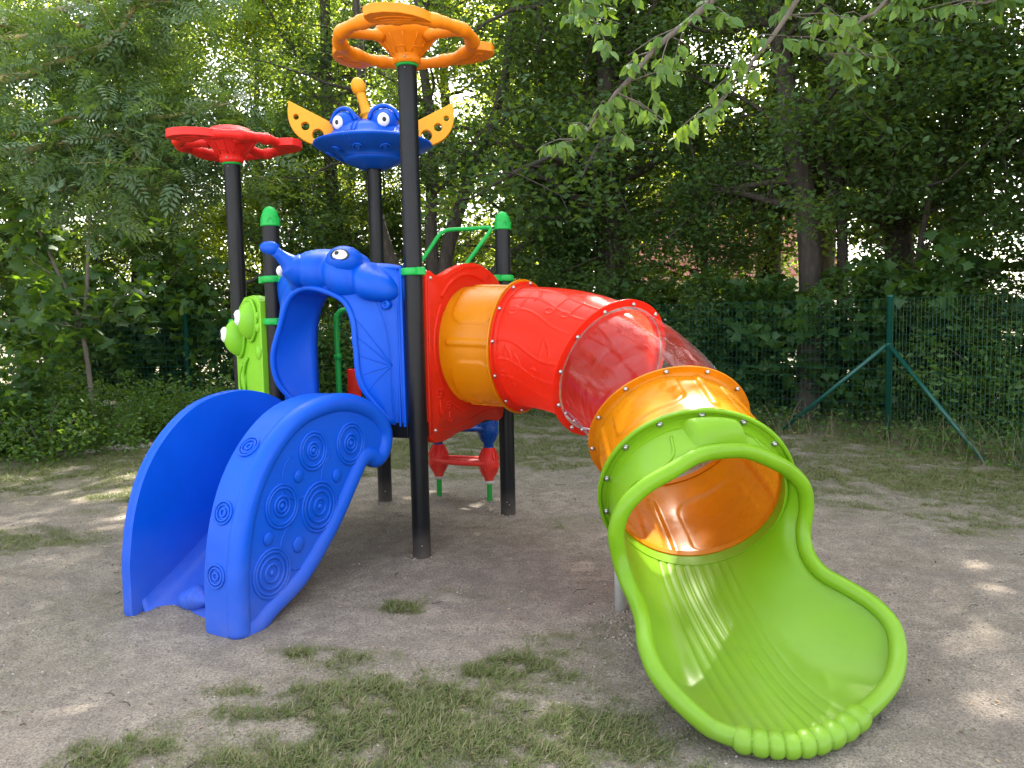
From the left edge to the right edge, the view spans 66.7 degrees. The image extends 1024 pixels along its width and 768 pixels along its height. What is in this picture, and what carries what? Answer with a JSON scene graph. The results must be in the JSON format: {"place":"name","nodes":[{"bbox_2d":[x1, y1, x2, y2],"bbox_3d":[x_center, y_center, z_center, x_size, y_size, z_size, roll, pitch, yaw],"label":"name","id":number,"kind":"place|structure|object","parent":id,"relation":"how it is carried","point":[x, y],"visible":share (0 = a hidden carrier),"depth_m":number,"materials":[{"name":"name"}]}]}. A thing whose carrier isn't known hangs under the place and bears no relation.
{"place":"outdoors","nodes":[
{"label":"outdoors","id":0,"kind":"place"},
{"bbox_2d":[364,493,635,649],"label":"dug gravel","id":1,"kind":"structure","parent":0,"point":[605,615],"depth_m":3.91,"materials":[{"name":"grey gravel"}]},
{"bbox_2d":[0,328,1023,767],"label":"ground","id":2,"kind":"structure","parent":0,"point":[426,646],"depth_m":3.89,"materials":[{"name":"soil"}]},
{"bbox_2d":[0,296,49,405],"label":"shrub","id":3,"kind":"object","parent":2,"relation":"on","point":[14,342],"visible":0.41,"depth_m":10.72,"materials":[{"name":"green plant"}]},
{"bbox_2d":[0,341,84,454],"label":"maple bush","id":4,"kind":"object","parent":2,"relation":"on","point":[28,382],"visible":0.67,"depth_m":9.23,"materials":[{"name":"green plant"}]},
{"bbox_2d":[0,0,128,298],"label":"broadleaf tree","id":5,"kind":"object","parent":2,"relation":"on","point":[24,106],"visible":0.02,"depth_m":14.32,"materials":[{"name":"green plant"}]},
{"bbox_2d":[0,53,134,405],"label":"young tree","id":6,"kind":"object","parent":2,"relation":"on","point":[5,264],"visible":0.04,"depth_m":13.68,"materials":[{"name":"green plant"}]},
{"bbox_2d":[0,0,154,380],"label":"broadleaf tree","id":7,"kind":"object","parent":2,"relation":"on","point":[20,2],"visible":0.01,"depth_m":18.27,"materials":[{"name":"green plant"}]},
{"bbox_2d":[0,358,156,451],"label":"shrub","id":8,"kind":"object","parent":2,"relation":"on","point":[96,403],"visible":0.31,"depth_m":9.69,"materials":[{"name":"green plant"}]},
{"bbox_2d":[0,380,170,471],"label":"shrub","id":9,"kind":"object","parent":2,"relation":"on","point":[30,447],"visible":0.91,"depth_m":8.76,"materials":[{"name":"green plant"}]},
{"bbox_2d":[0,60,183,443],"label":"maple sapling","id":10,"kind":"object","parent":2,"relation":"on","point":[56,317],"visible":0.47,"depth_m":9.35,"materials":[{"name":"green plant"}]},
{"bbox_2d":[55,442,152,456],"bbox_3d":[-4.708,0.776,9.504,1.948,0.098,0.547,-4,6,-33],"label":"rubble","id":11,"kind":"object","parent":2,"relation":"on","point":[142,445],"visible":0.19,"depth_m":9.38,"materials":[{"name":"stone"}]},
{"bbox_2d":[0,229,230,410],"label":"maple bush","id":12,"kind":"object","parent":2,"relation":"on","point":[153,268],"visible":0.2,"depth_m":12.94,"materials":[{"name":"green plant"}]},
{"bbox_2d":[0,0,258,357],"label":"broadleaf tree","id":13,"kind":"object","parent":2,"relation":"on","point":[104,262],"visible":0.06,"depth_m":14.48,"materials":[{"name":"green plant"}]},
{"bbox_2d":[0,237,264,410],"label":"maple bush","id":14,"kind":"object","parent":2,"relation":"on","point":[119,357],"visible":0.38,"depth_m":12.47,"materials":[{"name":"green plant"}]},
{"bbox_2d":[35,5,232,386],"bbox_3d":[-6.614,-2.975,13.878,3.847,7.236,3.826,-1,5,-1],"label":"young tree","id":15,"kind":"object","parent":2,"relation":"on","point":[168,251],"visible":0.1,"depth_m":13.50,"materials":[{"name":"green plant"}]},
{"bbox_2d":[61,363,217,440],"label":"shrub","id":16,"kind":"object","parent":2,"relation":"on","point":[161,422],"visible":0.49,"depth_m":10.20,"materials":[{"name":"green plant"}]},
{"bbox_2d":[0,0,326,262],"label":"ash tree","id":17,"kind":"object","parent":2,"relation":"on","point":[133,120],"visible":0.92,"depth_m":6.37,"materials":[{"name":"green plant"}]},
{"bbox_2d":[93,366,234,436],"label":"shrub","id":18,"kind":"object","parent":2,"relation":"on","point":[209,384],"visible":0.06,"depth_m":10.75,"materials":[{"name":"green plant"}]},
{"bbox_2d":[69,3,301,374],"bbox_3d":[-7.711,-6.317,18.004,5.892,13.272,5.025,-2,5,-4],"label":"broadleaf tree","id":19,"kind":"object","parent":2,"relation":"on","point":[188,191],"visible":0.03,"depth_m":17.69,"materials":[{"name":"green plant"}]},
{"bbox_2d":[162,274,350,394],"bbox_3d":[-4.523,-0.818,13.934,4.278,2.754,4.302,-1,5,2],"label":"maple bush","id":20,"kind":"object","parent":2,"relation":"on","point":[180,323],"visible":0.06,"depth_m":13.12,"materials":[{"name":"green plant"}]},
{"bbox_2d":[172,316,353,393],"bbox_3d":[-3.705,-0.279,13.345,3.708,1.956,3.315,-1,5,4],"label":"shrub","id":21,"kind":"object","parent":2,"relation":"on","point":[320,345],"visible":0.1,"depth_m":12.90,"materials":[{"name":"green plant"}]},
{"bbox_2d":[134,0,392,371],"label":"broadleaf tree","id":22,"kind":"object","parent":2,"relation":"on","point":[221,218],"visible":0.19,"depth_m":15.27,"materials":[{"name":"green plant"}]},
{"bbox_2d":[195,29,365,362],"bbox_3d":[-4.312,-2.934,14.410,3.749,7.085,3.252,3,6,37],"label":"young tree","id":23,"kind":"object","parent":2,"relation":"on","point":[282,115],"visible":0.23,"depth_m":13.87,"materials":[{"name":"green plant"}]},
{"bbox_2d":[225,0,395,271],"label":"broadleaf tree","id":24,"kind":"object","parent":2,"relation":"on","point":[299,94],"depth_m":24.32,"materials":[{"name":"green plant"}]},
{"bbox_2d":[215,0,464,315],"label":"broadleaf tree","id":25,"kind":"object","parent":2,"relation":"on","point":[354,107],"visible":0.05,"depth_m":19.07,"materials":[{"name":"green plant"}]},
{"bbox_2d":[327,368,354,388],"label":"shrub","id":26,"kind":"object","parent":2,"relation":"on","point":[342,383],"visible":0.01,"depth_m":13.07,"materials":[{"name":"green plant"}]},
{"bbox_2d":[318,314,365,398],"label":"shrub","id":27,"kind":"object","parent":2,"relation":"on","point":[332,377],"visible":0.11,"depth_m":13.14,"materials":[{"name":"green plant"}]},
{"bbox_2d":[210,0,490,388],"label":"broadleaf tree","id":28,"kind":"object","parent":2,"relation":"on","point":[326,59],"visible":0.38,"depth_m":14.35,"materials":[{"name":"green plant"}]},
{"bbox_2d":[320,156,449,360],"bbox_3d":[-2.641,-2.477,15.127,3.061,5.788,3.078,-1,5,-3],"label":"young tree","id":29,"kind":"object","parent":2,"relation":"on","point":[390,207],"visible":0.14,"depth_m":14.81,"materials":[{"name":"green plant"}]},
{"bbox_2d":[200,0,666,296],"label":"multi stem tree","id":30,"kind":"object","parent":2,"relation":"on","point":[436,263],"visible":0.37,"depth_m":12.65,"materials":[{"name":"green plant"}]},
{"bbox_2d":[354,0,538,278],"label":"broadleaf tree","id":31,"kind":"object","parent":2,"relation":"on","point":[443,84],"visible":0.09,"depth_m":18.69,"materials":[{"name":"green plant"}]},
{"bbox_2d":[439,0,532,268],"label":"broadleaf tree","id":32,"kind":"object","parent":2,"relation":"on","point":[468,101],"visible":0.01,"depth_m":25.46,"materials":[{"name":"green plant"}]},
{"bbox_2d":[0,446,1022,767],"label":"leaf scraps","id":33,"kind":"object","parent":2,"relation":"on","point":[536,598],"visible":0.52,"depth_m":3.92,"materials":[{"name":"brown plant"}]},
{"bbox_2d":[0,404,1023,767],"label":"grass","id":34,"kind":"structure","parent":2,"relation":"on","point":[436,706],"depth_m":3.17,"materials":[{"name":"green plant"}]},
{"bbox_2d":[0,293,1023,467],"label":"wire fence","id":35,"kind":"object","parent":2,"relation":"on","point":[891,350],"visible":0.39,"depth_m":9.19,"materials":[{"name":"green metal"}]},
{"bbox_2d":[0,400,1023,476],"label":"ground ivy","id":36,"kind":"object","parent":2,"relation":"on","point":[935,443],"visible":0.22,"depth_m":8.44,"materials":[{"name":"green plant"}]},
{"bbox_2d":[2,398,1023,471],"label":"tall grass","id":37,"kind":"structure","parent":2,"relation":"on","point":[886,444],"depth_m":8.22,"materials":[{"name":"green plant"}]},
{"bbox_2d":[121,2,907,759],"bbox_3d":[-0.499,-0.517,4.337,2.978,3.522,4.848,-5,6,-37],"label":"play structure","id":38,"kind":"object","parent":2,"relation":"on","point":[761,630],"visible":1,"depth_m":4.26,"materials":[{"name":"multicoloured plastic"}]},
{"bbox_2d":[46,391,1023,479],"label":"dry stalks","id":39,"kind":"object","parent":2,"relation":"on","point":[1013,451],"visible":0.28,"depth_m":8.19,"materials":[{"name":"beige plant"}]},
{"bbox_2d":[398,0,727,294],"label":"broadleaf tree","id":40,"kind":"object","parent":2,"relation":"on","point":[495,82],"visible":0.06,"depth_m":14.23,"materials":[{"name":"green plant"}]},
{"bbox_2d":[519,84,643,289],"bbox_3d":[0.977,-2.160,13.300,2.478,5.398,2.856,0,5,18],"label":"young tree","id":41,"kind":"object","parent":2,"relation":"on","point":[575,268],"visible":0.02,"depth_m":13.12,"materials":[{"name":"green plant"}]},
{"bbox_2d":[360,0,827,297],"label":"broadleaf tree","id":42,"kind":"object","parent":2,"relation":"on","point":[601,151],"visible":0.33,"depth_m":11.64,"materials":[{"name":"green plant"}]},
{"bbox_2d":[450,7,751,254],"bbox_3d":[2.124,-9.413,17.760,8.571,19.306,7.309,-4,6,-27],"label":"broadleaf tree","id":43,"kind":"object","parent":2,"relation":"on","point":[480,105],"visible":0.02,"depth_m":17.80,"materials":[{"name":"green plant"}]},
{"bbox_2d":[485,0,720,367],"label":"young tree","id":44,"kind":"object","parent":2,"relation":"on","point":[615,289],"visible":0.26,"depth_m":12.34,"materials":[{"name":"green plant"}]},
{"bbox_2d":[422,0,815,322],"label":"broadleaf tree","id":45,"kind":"object","parent":2,"relation":"on","point":[530,219],"visible":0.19,"depth_m":12.47,"materials":[{"name":"green plant"}]},
{"bbox_2d":[619,277,725,366],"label":"maple bush","id":46,"kind":"object","parent":2,"relation":"on","point":[632,295],"visible":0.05,"depth_m":11.96,"materials":[{"name":"green plant"}]},
{"bbox_2d":[587,1,795,378],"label":"young tree","id":47,"kind":"object","parent":2,"relation":"on","point":[677,96],"visible":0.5,"depth_m":11.24,"materials":[{"name":"green plant"}]},
{"bbox_2d":[651,303,775,406],"bbox_3d":[2.440,-0.350,12.546,3.315,1.956,3.708,-2,5,-11],"label":"shrub","id":48,"kind":"object","parent":2,"relation":"on","point":[728,344],"visible":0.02,"depth_m":11.33,"materials":[{"name":"green plant"}]},
{"bbox_2d":[597,266,846,406],"bbox_3d":[2.991,-0.800,12.240,2.621,2.564,4.285,-3,5,-16],"label":"maple bush","id":49,"kind":"object","parent":2,"relation":"on","point":[771,286],"visible":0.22,"depth_m":10.90,"materials":[{"name":"green plant"}]},
{"bbox_2d":[630,185,836,351],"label":"house","id":50,"kind":"structure","parent":2,"relation":"on","point":[794,274],"depth_m":29.03,"materials":[{"name":"red tile"}]},
{"bbox_2d":[516,411,1001,452],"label":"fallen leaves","id":51,"kind":"object","parent":2,"relation":"on","point":[819,434],"visible":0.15,"depth_m":9.26,"materials":[{"name":"brown plant"}]},
{"bbox_2d":[535,0,1023,163],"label":"cherry tree","id":52,"kind":"object","parent":2,"relation":"on","point":[852,26],"visible":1,"depth_m":4.60,"materials":[{"name":"green plant"}]},
{"bbox_2d":[733,353,825,417],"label":"shrub","id":53,"kind":"object","parent":2,"relation":"on","point":[754,406],"visible":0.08,"depth_m":11.15,"materials":[{"name":"green plant"}]},
{"bbox_2d":[682,266,879,418],"bbox_3d":[4.231,-0.597,11.605,3.585,2.295,3.565,-3,5,-17],"label":"maple bush","id":54,"kind":"object","parent":2,"relation":"on","point":[766,340],"visible":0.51,"depth_m":10.92,"materials":[{"name":"green plant"}]},
{"bbox_2d":[565,0,1012,380],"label":"broadleaf tree","id":55,"kind":"object","parent":2,"relation":"on","point":[786,272],"visible":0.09,"depth_m":12.81,"materials":[{"name":"green plant"}]},
{"bbox_2d":[584,0,1023,419],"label":"thick trunk tree","id":56,"kind":"object","parent":2,"relation":"on","point":[806,208],"visible":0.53,"depth_m":10.62,"materials":[{"name":"green plant"}]},
{"bbox_2d":[641,0,1002,288],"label":"broadleaf tree","id":57,"kind":"object","parent":2,"relation":"on","point":[826,261],"depth_m":17.22,"materials":[{"name":"green plant"}]},
{"bbox_2d":[662,0,1023,274],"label":"broadleaf tree","id":58,"kind":"object","parent":2,"relation":"on","point":[875,135],"visible":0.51,"depth_m":9.57,"materials":[{"name":"green plant"}]},
{"bbox_2d":[713,244,1021,419],"bbox_3d":[4.994,-0.643,11.028,3.743,2.410,3.764,-2,5,-13],"label":"maple bush","id":59,"kind":"object","parent":2,"relation":"on","point":[849,339],"visible":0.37,"depth_m":10.09,"materials":[{"name":"green plant"}]},
{"bbox_2d":[744,1,1023,267],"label":"broadleaf tree","id":60,"kind":"object","parent":2,"relation":"on","point":[835,249],"visible":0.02,"depth_m":16.25,"materials":[{"name":"green plant"}]},
{"bbox_2d":[763,0,1023,415],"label":"young tree","id":61,"kind":"object","parent":2,"relation":"on","point":[945,163],"visible":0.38,"depth_m":9.78,"materials":[{"name":"green plant"}]},
{"bbox_2d":[796,241,1009,423],"bbox_3d":[5.458,-0.818,10.962,2.776,2.715,4.537,3,7,41],"label":"maple bush","id":62,"kind":"object","parent":2,"relation":"on","point":[903,286],"visible":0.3,"depth_m":9.46,"materials":[{"name":"green plant"}]},
{"bbox_2d":[811,367,1003,431],"bbox_3d":[5.218,0.210,10.060,2.270,0.984,2.418,-2,5,-9],"label":"shrub","id":63,"kind":"object","parent":2,"relation":"on","point":[917,411],"visible":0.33,"depth_m":9.94,"materials":[{"name":"green plant"}]},
{"bbox_2d":[834,1,1023,397],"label":"young tree","id":64,"kind":"object","parent":2,"relation":"on","point":[916,234],"visible":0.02,"depth_m":12.27,"materials":[{"name":"green plant"}]},
{"bbox_2d":[857,293,1023,431],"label":"shrub","id":65,"kind":"object","parent":2,"relation":"on","point":[938,344],"visible":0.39,"depth_m":9.11,"materials":[{"name":"green plant"}]},
{"bbox_2d":[869,3,1023,335],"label":"broadleaf tree","id":66,"kind":"object","parent":2,"relation":"on","point":[997,76],"visible":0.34,"depth_m":9.19,"materials":[{"name":"green plant"}]},
{"bbox_2d":[875,0,1023,435],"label":"young tree","id":67,"kind":"object","parent":2,"relation":"on","point":[1012,226],"visible":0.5,"depth_m":9.22,"materials":[{"name":"green plant"}]},
{"bbox_2d":[907,297,1023,442],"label":"shrub","id":68,"kind":"object","parent":2,"relation":"on","point":[968,381],"visible":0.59,"depth_m":8.67,"materials":[{"name":"green plant"}]},
{"bbox_2d":[910,362,1023,456],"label":"shrub","id":69,"kind":"object","parent":2,"relation":"on","point":[1009,426],"visible":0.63,"depth_m":8.47,"materials":[{"name":"green plant"}]},
{"bbox_2d":[916,224,1023,376],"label":"maple bush","id":70,"kind":"object","parent":2,"relation":"on","point":[949,240],"visible":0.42,"depth_m":9.55,"materials":[{"name":"green plant"}]},
{"bbox_2d":[920,0,1023,197],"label":"broadleaf tree","id":71,"kind":"object","parent":2,"relation":"on","point":[1005,80],"depth_m":12.90,"materials":[{"name":"green plant"}]},
{"bbox_2d":[955,90,1023,233],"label":"broadleaf tree","id":72,"kind":"object","parent":2,"relation":"on","point":[998,164],"visible":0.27,"depth_m":9.46,"materials":[{"name":"green plant"}]},
{"bbox_2d":[1015,261,1023,383],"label":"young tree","id":73,"kind":"object","parent":2,"relation":"on","point":[1020,268],"visible":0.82,"depth_m":9.02,"materials":[{"name":"green plant"}]},
{"bbox_2d":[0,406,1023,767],"bbox_3d":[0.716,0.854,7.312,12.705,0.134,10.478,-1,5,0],"label":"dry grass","id":74,"kind":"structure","parent":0,"point":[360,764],"depth_m":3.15,"materials":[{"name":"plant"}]},
{"bbox_2d":[0,445,1023,767],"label":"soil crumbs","id":75,"kind":"object","parent":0,"point":[512,619],"visible":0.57,"depth_m":3.89,"materials":[{"name":"brown soil"}]},
{"bbox_2d":[0,0,1023,329],"label":"sky","id":76,"kind":"structure","parent":0,"point":[459,96],"materials":[{"name":"white"}]},
{"bbox_2d":[3,460,1023,767],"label":"pebbles","id":77,"kind":"object","parent":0,"point":[475,610],"visible":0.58,"depth_m":3.81,"materials":[{"name":"grey stone"}]},
{"bbox_2d":[63,484,1022,767],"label":"twigs","id":78,"kind":"object","parent":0,"point":[395,574],"visible":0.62,"depth_m":3.71,"materials":[{"name":"brown wood"}]}
]}

